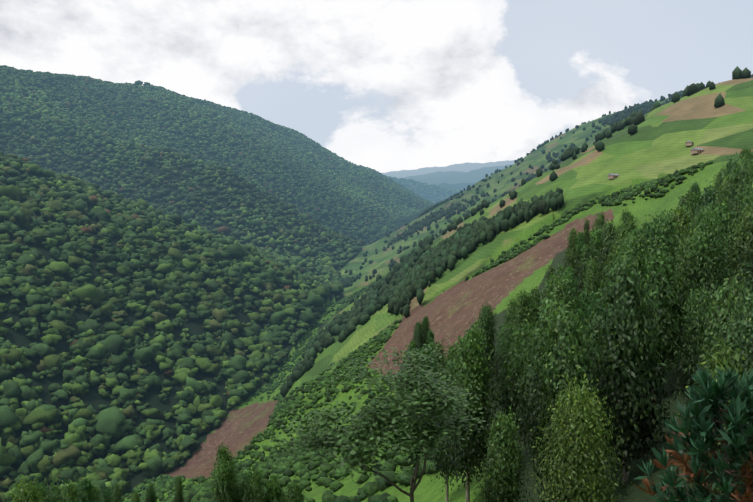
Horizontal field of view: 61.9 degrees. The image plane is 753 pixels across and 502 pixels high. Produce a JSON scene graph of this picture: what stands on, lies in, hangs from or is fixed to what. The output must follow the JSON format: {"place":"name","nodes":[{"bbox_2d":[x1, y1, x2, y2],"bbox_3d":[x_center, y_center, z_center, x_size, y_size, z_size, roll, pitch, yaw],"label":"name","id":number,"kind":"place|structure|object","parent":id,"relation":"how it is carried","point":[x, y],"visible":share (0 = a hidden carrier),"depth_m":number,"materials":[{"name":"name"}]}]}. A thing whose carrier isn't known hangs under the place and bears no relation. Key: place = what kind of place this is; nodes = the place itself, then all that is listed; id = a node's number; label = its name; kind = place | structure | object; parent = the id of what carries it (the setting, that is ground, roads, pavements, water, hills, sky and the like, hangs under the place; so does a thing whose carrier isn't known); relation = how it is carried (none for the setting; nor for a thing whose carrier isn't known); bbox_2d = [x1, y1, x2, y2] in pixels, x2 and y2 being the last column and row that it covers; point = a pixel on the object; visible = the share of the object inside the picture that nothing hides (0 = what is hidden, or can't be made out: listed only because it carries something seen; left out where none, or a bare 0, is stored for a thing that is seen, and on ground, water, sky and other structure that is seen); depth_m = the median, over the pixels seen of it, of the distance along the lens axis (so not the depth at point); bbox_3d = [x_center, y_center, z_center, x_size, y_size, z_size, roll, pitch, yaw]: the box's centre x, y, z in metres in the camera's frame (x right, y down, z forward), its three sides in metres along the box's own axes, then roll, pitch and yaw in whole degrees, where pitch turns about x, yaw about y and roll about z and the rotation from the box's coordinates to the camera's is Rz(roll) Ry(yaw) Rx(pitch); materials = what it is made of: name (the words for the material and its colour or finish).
{"place":"outdoors","nodes":[
{"label":"outdoors","id":0,"kind":"place"},
{"bbox_2d":[0,72,752,501],"bbox_3d":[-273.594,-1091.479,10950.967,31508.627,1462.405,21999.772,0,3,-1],"label":"terrain","id":1,"kind":"structure","parent":0,"point":[654,146],"depth_m":556.90,"materials":[{"name":"green plant"}]},
{"bbox_2d":[6,474,51,501],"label":"tree","id":2,"kind":"object","parent":1,"relation":"on","point":[26,492],"visible":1,"depth_m":79.61,"materials":[{"name":"green plant"}]},
{"bbox_2d":[28,476,66,501],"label":"tree","id":3,"kind":"object","parent":1,"relation":"on","point":[45,492],"visible":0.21,"depth_m":88.64,"materials":[{"name":"green plant"}]},
{"bbox_2d":[45,476,80,501],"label":"tree","id":4,"kind":"object","parent":1,"relation":"on","point":[55,488],"visible":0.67,"depth_m":106.85,"materials":[{"name":"green plant"}]},
{"bbox_2d":[59,476,88,501],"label":"tree","id":5,"kind":"object","parent":1,"relation":"on","point":[71,496],"visible":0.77,"depth_m":114.25,"materials":[{"name":"green plant"}]},
{"bbox_2d":[74,476,107,501],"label":"tree","id":6,"kind":"object","parent":1,"relation":"on","point":[86,486],"visible":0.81,"depth_m":133.07,"materials":[{"name":"green plant"}]},
{"bbox_2d":[91,483,101,501],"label":"tree","id":7,"kind":"object","parent":1,"relation":"on","point":[97,490],"visible":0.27,"depth_m":159.33,"materials":[{"name":"green plant"}]},
{"bbox_2d":[100,486,118,501],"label":"tree","id":8,"kind":"object","parent":1,"relation":"on","point":[105,494],"visible":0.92,"depth_m":203.56,"materials":[{"name":"green plant"}]},
{"bbox_2d":[107,482,124,501],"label":"tree","id":9,"kind":"object","parent":1,"relation":"on","point":[116,489],"visible":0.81,"depth_m":249.26,"materials":[{"name":"green plant"}]},
{"bbox_2d":[132,490,141,501],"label":"tree","id":10,"kind":"object","parent":1,"relation":"on","point":[135,498],"visible":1,"depth_m":311.92,"materials":[{"name":"green plant"}]},
{"bbox_2d":[144,483,158,501],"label":"tree","id":11,"kind":"object","parent":1,"relation":"on","point":[150,494],"visible":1,"depth_m":313.76,"materials":[{"name":"green plant"}]},
{"bbox_2d":[0,182,343,501],"bbox_3d":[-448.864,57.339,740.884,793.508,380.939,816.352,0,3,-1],"label":"forest","id":12,"kind":"object","parent":1,"relation":"on","point":[114,422],"visible":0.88,"depth_m":785.74,"materials":[{"name":"green plant"}]},
{"bbox_2d":[169,474,184,501],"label":"eucalyptus","id":13,"kind":"object","parent":1,"relation":"on","point":[178,497],"visible":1,"depth_m":213.68,"materials":[{"name":"green plant"}]},
{"bbox_2d":[0,70,395,284],"bbox_3d":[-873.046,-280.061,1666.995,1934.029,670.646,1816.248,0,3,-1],"label":"forest","id":14,"kind":"object","parent":1,"relation":"on","point":[72,181],"visible":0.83,"depth_m":1786.74,"materials":[{"name":"green plant"}]},
{"bbox_2d":[204,442,243,501],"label":"eucalyptus","id":15,"kind":"object","parent":1,"relation":"on","point":[226,483],"visible":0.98,"depth_m":86.71,"materials":[{"name":"green plant"}]},
{"bbox_2d":[0,65,459,219],"bbox_3d":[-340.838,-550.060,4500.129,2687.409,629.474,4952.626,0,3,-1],"label":"forest","id":16,"kind":"object","parent":1,"relation":"on","point":[336,173],"visible":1,"depth_m":2792.01,"materials":[{"name":"green plant"}]},
{"bbox_2d":[235,469,256,501],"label":"eucalyptus","id":17,"kind":"object","parent":1,"relation":"on","point":[245,486],"visible":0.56,"depth_m":87.64,"materials":[{"name":"green plant"}]},
{"bbox_2d":[237,466,267,501],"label":"tree","id":18,"kind":"object","parent":1,"relation":"on","point":[255,483],"visible":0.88,"depth_m":87.85,"materials":[{"name":"green plant"}]},
{"bbox_2d":[262,476,289,501],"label":"eucalyptus","id":19,"kind":"object","parent":1,"relation":"on","point":[273,492],"visible":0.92,"depth_m":89.06,"materials":[{"name":"green plant"}]},
{"bbox_2d":[283,476,309,501],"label":"eucalyptus","id":20,"kind":"object","parent":1,"relation":"on","point":[294,493],"visible":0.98,"depth_m":89.67,"materials":[{"name":"green plant"}]},
{"bbox_2d":[262,344,491,501],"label":"broadleaf","id":21,"kind":"object","parent":1,"relation":"on","point":[433,397],"visible":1,"depth_m":60.33,"materials":[{"name":"green plant"}]},
{"bbox_2d":[406,341,416,367],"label":"tree","id":22,"kind":"object","parent":1,"relation":"on","point":[412,344],"visible":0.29,"depth_m":298.63,"materials":[{"name":"green plant"}]},
{"bbox_2d":[119,160,712,501],"bbox_3d":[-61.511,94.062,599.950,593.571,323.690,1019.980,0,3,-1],"label":"shrubs","id":23,"kind":"object","parent":1,"relation":"on","point":[281,467],"visible":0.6,"depth_m":379.51,"materials":[{"name":"green plant"}]},
{"bbox_2d":[410,320,425,351],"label":"tree","id":24,"kind":"object","parent":1,"relation":"on","point":[417,337],"visible":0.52,"depth_m":322.86,"materials":[{"name":"green plant"}]},
{"bbox_2d":[403,345,444,453],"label":"tree","id":25,"kind":"object","parent":1,"relation":"on","point":[430,364],"visible":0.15,"depth_m":138.66,"materials":[{"name":"green plant"}]},
{"bbox_2d":[420,316,431,348],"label":"tree","id":26,"kind":"object","parent":1,"relation":"on","point":[425,325],"visible":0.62,"depth_m":336.06,"materials":[{"name":"green plant"}]},
{"bbox_2d":[426,328,434,347],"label":"tree","id":27,"kind":"object","parent":1,"relation":"on","point":[430,336],"visible":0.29,"depth_m":279.37,"materials":[{"name":"green plant"}]},
{"bbox_2d":[425,338,435,363],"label":"tree","id":28,"kind":"object","parent":1,"relation":"on","point":[430,345],"visible":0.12,"depth_m":199.40,"materials":[{"name":"green plant"}]},
{"bbox_2d":[431,340,445,379],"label":"eucalyptus","id":29,"kind":"object","parent":1,"relation":"on","point":[440,351],"visible":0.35,"depth_m":175.04,"materials":[{"name":"green plant"}]},
{"bbox_2d":[424,370,461,501],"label":"tree","id":30,"kind":"object","parent":1,"relation":"on","point":[442,463],"visible":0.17,"depth_m":100.01,"materials":[{"name":"green plant"}]},
{"bbox_2d":[440,343,457,383],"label":"eucalyptus","id":31,"kind":"object","parent":1,"relation":"on","point":[450,352],"visible":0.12,"depth_m":169.93,"materials":[{"name":"green plant"}]},
{"bbox_2d":[443,353,457,384],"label":"eucalyptus","id":32,"kind":"object","parent":1,"relation":"on","point":[452,370],"visible":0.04,"depth_m":158.17,"materials":[{"name":"green plant"}]},
{"bbox_2d":[439,322,504,501],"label":"eucalyptus","id":33,"kind":"object","parent":1,"relation":"on","point":[468,369],"visible":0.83,"depth_m":89.79,"materials":[{"name":"green plant"}]},
{"bbox_2d":[387,187,563,317],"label":"tree belt","id":34,"kind":"object","parent":1,"relation":"on","point":[482,229],"visible":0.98,"depth_m":555.70,"materials":[{"name":"green plant"}]},
{"bbox_2d":[480,351,490,388],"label":"eucalyptus","id":35,"kind":"object","parent":1,"relation":"on","point":[486,368],"visible":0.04,"depth_m":166.20,"materials":[{"name":"green plant"}]},
{"bbox_2d":[471,302,501,383],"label":"tree","id":36,"kind":"object","parent":1,"relation":"on","point":[485,317],"visible":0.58,"depth_m":175.17,"materials":[{"name":"green plant"}]},
{"bbox_2d":[488,323,505,389],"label":"tree","id":37,"kind":"object","parent":1,"relation":"on","point":[498,354],"visible":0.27,"depth_m":160.34,"materials":[{"name":"green plant"}]},
{"bbox_2d":[471,401,533,501],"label":"tree","id":38,"kind":"object","parent":1,"relation":"on","point":[503,479],"visible":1,"depth_m":67.43,"materials":[{"name":"green plant"}]},
{"bbox_2d":[496,319,514,384],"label":"tree","id":39,"kind":"object","parent":1,"relation":"on","point":[506,333],"visible":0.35,"depth_m":151.73,"materials":[{"name":"green plant"}]},
{"bbox_2d":[499,293,517,331],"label":"eucalyptus","id":40,"kind":"object","parent":1,"relation":"on","point":[510,310],"visible":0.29,"depth_m":186.35,"materials":[{"name":"green plant"}]},
{"bbox_2d":[486,317,533,462],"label":"tree","id":41,"kind":"object","parent":1,"relation":"on","point":[506,390],"visible":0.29,"depth_m":95.42,"materials":[{"name":"green plant"}]},
{"bbox_2d":[280,66,752,396],"bbox_3d":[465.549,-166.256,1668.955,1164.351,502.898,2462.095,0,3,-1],"label":"field trees","id":42,"kind":"object","parent":1,"relation":"on","point":[373,299],"visible":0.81,"depth_m":737.53,"materials":[{"name":"green plant"}]},
{"bbox_2d":[498,287,538,379],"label":"tree","id":43,"kind":"object","parent":1,"relation":"on","point":[520,310],"visible":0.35,"depth_m":136.60,"materials":[{"name":"green plant"}]},
{"bbox_2d":[507,325,542,465],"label":"tree","id":44,"kind":"object","parent":1,"relation":"on","point":[521,432],"visible":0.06,"depth_m":91.99,"materials":[{"name":"green plant"}]},
{"bbox_2d":[531,293,538,326],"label":"tree","id":45,"kind":"object","parent":1,"relation":"on","point":[535,310],"visible":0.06,"depth_m":158.49,"materials":[{"name":"green plant"}]},
{"bbox_2d":[530,286,541,319],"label":"eucalyptus","id":46,"kind":"object","parent":1,"relation":"on","point":[536,292],"visible":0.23,"depth_m":186.48,"materials":[{"name":"green plant"}]},
{"bbox_2d":[505,283,567,484],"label":"eucalyptus","id":47,"kind":"object","parent":1,"relation":"on","point":[533,371],"visible":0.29,"depth_m":81.23,"materials":[{"name":"green plant"}]},
{"bbox_2d":[539,265,554,312],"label":"tree","id":48,"kind":"object","parent":1,"relation":"on","point":[551,270],"visible":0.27,"depth_m":199.28,"materials":[{"name":"green plant"}]},
{"bbox_2d":[542,273,556,299],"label":"eucalyptus","id":49,"kind":"object","parent":1,"relation":"on","point":[550,276],"visible":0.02,"depth_m":178.74,"materials":[{"name":"green plant"}]},
{"bbox_2d":[532,267,580,322],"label":"tree","id":50,"kind":"object","parent":1,"relation":"on","point":[557,288],"visible":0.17,"depth_m":110.77,"materials":[{"name":"green plant"}]},
{"bbox_2d":[555,261,563,278],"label":"tree","id":51,"kind":"object","parent":1,"relation":"on","point":[558,270],"visible":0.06,"depth_m":225.79,"materials":[{"name":"green plant"}]},
{"bbox_2d":[509,297,612,501],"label":"eucalyptus","id":52,"kind":"object","parent":1,"relation":"on","point":[567,353],"visible":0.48,"depth_m":66.29,"materials":[{"name":"green plant"}]},
{"bbox_2d":[535,268,587,318],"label":"eucalyptus","id":53,"kind":"object","parent":1,"relation":"on","point":[572,287],"visible":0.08,"depth_m":119.85,"materials":[{"name":"green plant"}]},
{"bbox_2d":[559,248,580,282],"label":"tree","id":54,"kind":"object","parent":1,"relation":"on","point":[569,257],"visible":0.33,"depth_m":219.67,"materials":[{"name":"green plant"}]},
{"bbox_2d":[563,227,577,264],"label":"tree","id":55,"kind":"object","parent":1,"relation":"on","point":[571,239],"visible":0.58,"depth_m":280.28,"materials":[{"name":"green plant"}]},
{"bbox_2d":[563,266,578,289],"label":"eucalyptus","id":56,"kind":"object","parent":1,"relation":"on","point":[570,268],"visible":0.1,"depth_m":188.29,"materials":[{"name":"green plant"}]},
{"bbox_2d":[516,366,635,501],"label":"eucalyptus","id":57,"kind":"object","parent":1,"relation":"on","point":[575,451],"visible":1,"depth_m":43.17,"materials":[{"name":"green plant"}]},
{"bbox_2d":[572,230,585,282],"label":"tree","id":58,"kind":"object","parent":1,"relation":"on","point":[580,239],"visible":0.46,"depth_m":265.38,"materials":[{"name":"green plant"}]},
{"bbox_2d":[572,244,598,298],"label":"tree","id":59,"kind":"object","parent":1,"relation":"on","point":[589,252],"visible":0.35,"depth_m":170.52,"materials":[{"name":"green plant"}]},
{"bbox_2d":[582,219,590,245],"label":"tree","id":60,"kind":"object","parent":1,"relation":"on","point":[586,232],"visible":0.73,"depth_m":314.05,"materials":[{"name":"green plant"}]},
{"bbox_2d":[575,282,610,425],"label":"tree","id":61,"kind":"object","parent":1,"relation":"on","point":[587,309],"visible":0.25,"depth_m":80.35,"materials":[{"name":"green plant"}]},
{"bbox_2d":[581,255,604,304],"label":"tree","id":62,"kind":"object","parent":1,"relation":"on","point":[591,277],"visible":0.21,"depth_m":137.38,"materials":[{"name":"green plant"}]},
{"bbox_2d":[583,227,604,287],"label":"tree","id":63,"kind":"object","parent":1,"relation":"on","point":[596,240],"visible":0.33,"depth_m":218.85,"materials":[{"name":"green plant"}]},
{"bbox_2d":[589,210,605,247],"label":"tree","id":64,"kind":"object","parent":1,"relation":"on","point":[600,220],"visible":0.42,"depth_m":274.06,"materials":[{"name":"green plant"}]},
{"bbox_2d":[594,219,616,288],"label":"tree","id":65,"kind":"object","parent":1,"relation":"on","point":[608,230],"visible":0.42,"depth_m":176.31,"materials":[{"name":"green plant"}]},
{"bbox_2d":[600,231,626,295],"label":"tree","id":66,"kind":"object","parent":1,"relation":"on","point":[614,246],"visible":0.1,"depth_m":158.99,"materials":[{"name":"green plant"}]},
{"bbox_2d":[607,173,619,178],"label":"house","id":67,"kind":"structure","parent":1,"relation":"on","point":[612,176],"depth_m":513.26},
{"bbox_2d":[601,228,638,288],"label":"tree","id":68,"kind":"object","parent":1,"relation":"on","point":[621,244],"depth_m":127.40,"materials":[{"name":"green plant"}]},
{"bbox_2d":[596,226,652,312],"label":"tree","id":69,"kind":"object","parent":1,"relation":"on","point":[634,247],"visible":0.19,"depth_m":94.42,"materials":[{"name":"green plant"}]},
{"bbox_2d":[615,208,639,241],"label":"tree","id":70,"kind":"object","parent":1,"relation":"on","point":[627,220],"visible":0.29,"depth_m":192.49,"materials":[{"name":"green plant"}]},
{"bbox_2d":[574,246,684,481],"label":"eucalyptus","id":71,"kind":"object","parent":1,"relation":"on","point":[624,375],"visible":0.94,"depth_m":69.17,"materials":[{"name":"green plant"}]},
{"bbox_2d":[631,209,677,274],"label":"eucalyptus","id":72,"kind":"object","parent":1,"relation":"on","point":[652,230],"visible":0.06,"depth_m":110.00,"materials":[{"name":"green plant"}]},
{"bbox_2d":[640,214,673,239],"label":"tree","id":73,"kind":"object","parent":1,"relation":"on","point":[648,223],"visible":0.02,"depth_m":130.55,"materials":[{"name":"green plant"}]},
{"bbox_2d":[640,208,684,269],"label":"tree","id":74,"kind":"object","parent":1,"relation":"on","point":[667,224],"visible":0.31,"depth_m":108.06,"materials":[{"name":"green plant"}]},
{"bbox_2d":[635,243,693,399],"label":"tree","id":75,"kind":"object","parent":1,"relation":"on","point":[667,299],"visible":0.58,"depth_m":89.40,"materials":[{"name":"green plant"}]},
{"bbox_2d":[666,234,696,370],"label":"eucalyptus","id":76,"kind":"object","parent":1,"relation":"on","point":[677,260],"visible":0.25,"depth_m":99.00,"materials":[{"name":"green plant"}]},
{"bbox_2d":[670,198,697,248],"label":"tree","id":77,"kind":"object","parent":1,"relation":"on","point":[682,220],"visible":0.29,"depth_m":130.74,"materials":[{"name":"green plant"}]},
{"bbox_2d":[677,200,692,228],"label":"eucalyptus","id":78,"kind":"object","parent":1,"relation":"on","point":[684,209],"visible":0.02,"depth_m":176.09,"materials":[{"name":"green plant"}]},
{"bbox_2d":[678,193,694,225],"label":"eucalyptus","id":79,"kind":"object","parent":1,"relation":"on","point":[683,199],"visible":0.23,"depth_m":197.86,"materials":[{"name":"green plant"}]},
{"bbox_2d":[670,283,713,419],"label":"tree","id":80,"kind":"object","parent":1,"relation":"on","point":[695,302],"visible":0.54,"depth_m":78.39,"materials":[{"name":"green plant"}]},
{"bbox_2d":[634,362,752,501],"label":"shrub","id":81,"kind":"object","parent":1,"relation":"on","point":[710,400],"visible":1,"depth_m":31.43,"materials":[{"name":"green plant"}]},
{"bbox_2d":[688,190,699,220],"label":"eucalyptus","id":82,"kind":"object","parent":1,"relation":"on","point":[693,199],"visible":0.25,"depth_m":208.80,"materials":[{"name":"green plant"}]},
{"bbox_2d":[686,180,701,201],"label":"tree","id":83,"kind":"object","parent":1,"relation":"on","point":[694,187],"visible":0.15,"depth_m":241.13,"materials":[{"name":"green plant"}]},
{"bbox_2d":[689,214,699,244],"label":"eucalyptus","id":84,"kind":"object","parent":1,"relation":"on","point":[694,222],"depth_m":140.24,"materials":[{"name":"green plant"}]},
{"bbox_2d":[690,148,703,153],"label":"house","id":85,"kind":"structure","parent":1,"relation":"on","point":[696,150],"depth_m":483.26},
{"bbox_2d":[691,204,707,219],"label":"tree","id":86,"kind":"object","parent":1,"relation":"on","point":[698,207],"depth_m":146.17,"materials":[{"name":"green plant"}]},
{"bbox_2d":[688,179,718,215],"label":"tree","id":87,"kind":"object","parent":1,"relation":"on","point":[708,196],"visible":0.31,"depth_m":164.94,"materials":[{"name":"green plant"}]},
{"bbox_2d":[684,281,726,381],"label":"eucalyptus","id":88,"kind":"object","parent":1,"relation":"on","point":[710,320],"visible":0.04,"depth_m":73.77,"materials":[{"name":"green plant"}]},
{"bbox_2d":[671,203,746,328],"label":"tree","id":89,"kind":"object","parent":1,"relation":"on","point":[708,257],"visible":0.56,"depth_m":90.05,"materials":[{"name":"green plant"}]},
{"bbox_2d":[672,330,748,501],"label":"eucalyptus","id":90,"kind":"object","parent":1,"relation":"on","point":[720,361],"visible":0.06,"depth_m":41.81,"materials":[{"name":"green plant"}]},
{"bbox_2d":[690,197,741,280],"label":"tree","id":91,"kind":"object","parent":1,"relation":"on","point":[721,210],"visible":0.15,"depth_m":107.40,"materials":[{"name":"green plant"}]},
{"bbox_2d":[682,269,752,454],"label":"eucalyptus","id":92,"kind":"object","parent":1,"relation":"on","point":[733,292],"visible":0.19,"depth_m":60.62,"materials":[{"name":"green plant"}]},
{"bbox_2d":[712,166,727,200],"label":"tree","id":93,"kind":"object","parent":1,"relation":"on","point":[721,172],"visible":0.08,"depth_m":228.84,"materials":[{"name":"green plant"}]},
{"bbox_2d":[690,285,752,501],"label":"eucalyptus","id":94,"kind":"object","parent":1,"relation":"on","point":[743,323],"visible":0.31,"depth_m":41.61,"materials":[{"name":"green plant"}]},
{"bbox_2d":[708,170,734,214],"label":"tree","id":95,"kind":"object","parent":1,"relation":"on","point":[724,196],"visible":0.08,"depth_m":139.59,"materials":[{"name":"green plant"}]},
{"bbox_2d":[715,168,729,203],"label":"eucalyptus","id":96,"kind":"object","parent":1,"relation":"on","point":[721,179],"visible":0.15,"depth_m":197.58,"materials":[{"name":"green plant"}]},
{"bbox_2d":[694,262,752,360],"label":"tree","id":97,"kind":"object","parent":1,"relation":"on","point":[725,334],"depth_m":48.69,"materials":[{"name":"green plant"}]},
{"bbox_2d":[722,152,738,177],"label":"eucalyptus","id":98,"kind":"object","parent":1,"relation":"on","point":[731,162],"visible":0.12,"depth_m":206.29,"materials":[{"name":"green plant"}]},
{"bbox_2d":[717,221,752,297],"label":"eucalyptus","id":99,"kind":"object","parent":1,"relation":"on","point":[745,270],"visible":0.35,"depth_m":81.54,"materials":[{"name":"green plant"}]},
{"bbox_2d":[720,159,752,236],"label":"eucalyptus","id":100,"kind":"object","parent":1,"relation":"on","point":[742,172],"visible":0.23,"depth_m":129.47,"materials":[{"name":"green plant"}]},
{"bbox_2d":[722,202,752,287],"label":"eucalyptus","id":101,"kind":"object","parent":1,"relation":"on","point":[742,234],"visible":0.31,"depth_m":99.56,"materials":[{"name":"green plant"}]},
{"bbox_2d":[727,145,752,179],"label":"tree","id":102,"kind":"object","parent":1,"relation":"on","point":[746,154],"visible":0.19,"depth_m":191.30,"materials":[{"name":"green plant"}]},
{"bbox_2d":[728,169,752,228],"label":"tree","id":103,"kind":"object","parent":1,"relation":"on","point":[748,198],"visible":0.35,"depth_m":118.73,"materials":[{"name":"green plant"}]},
{"bbox_2d":[0,0,752,172],"label":"sky","id":104,"kind":"structure","parent":0,"point":[384,86],"materials":[{"name":"white"}]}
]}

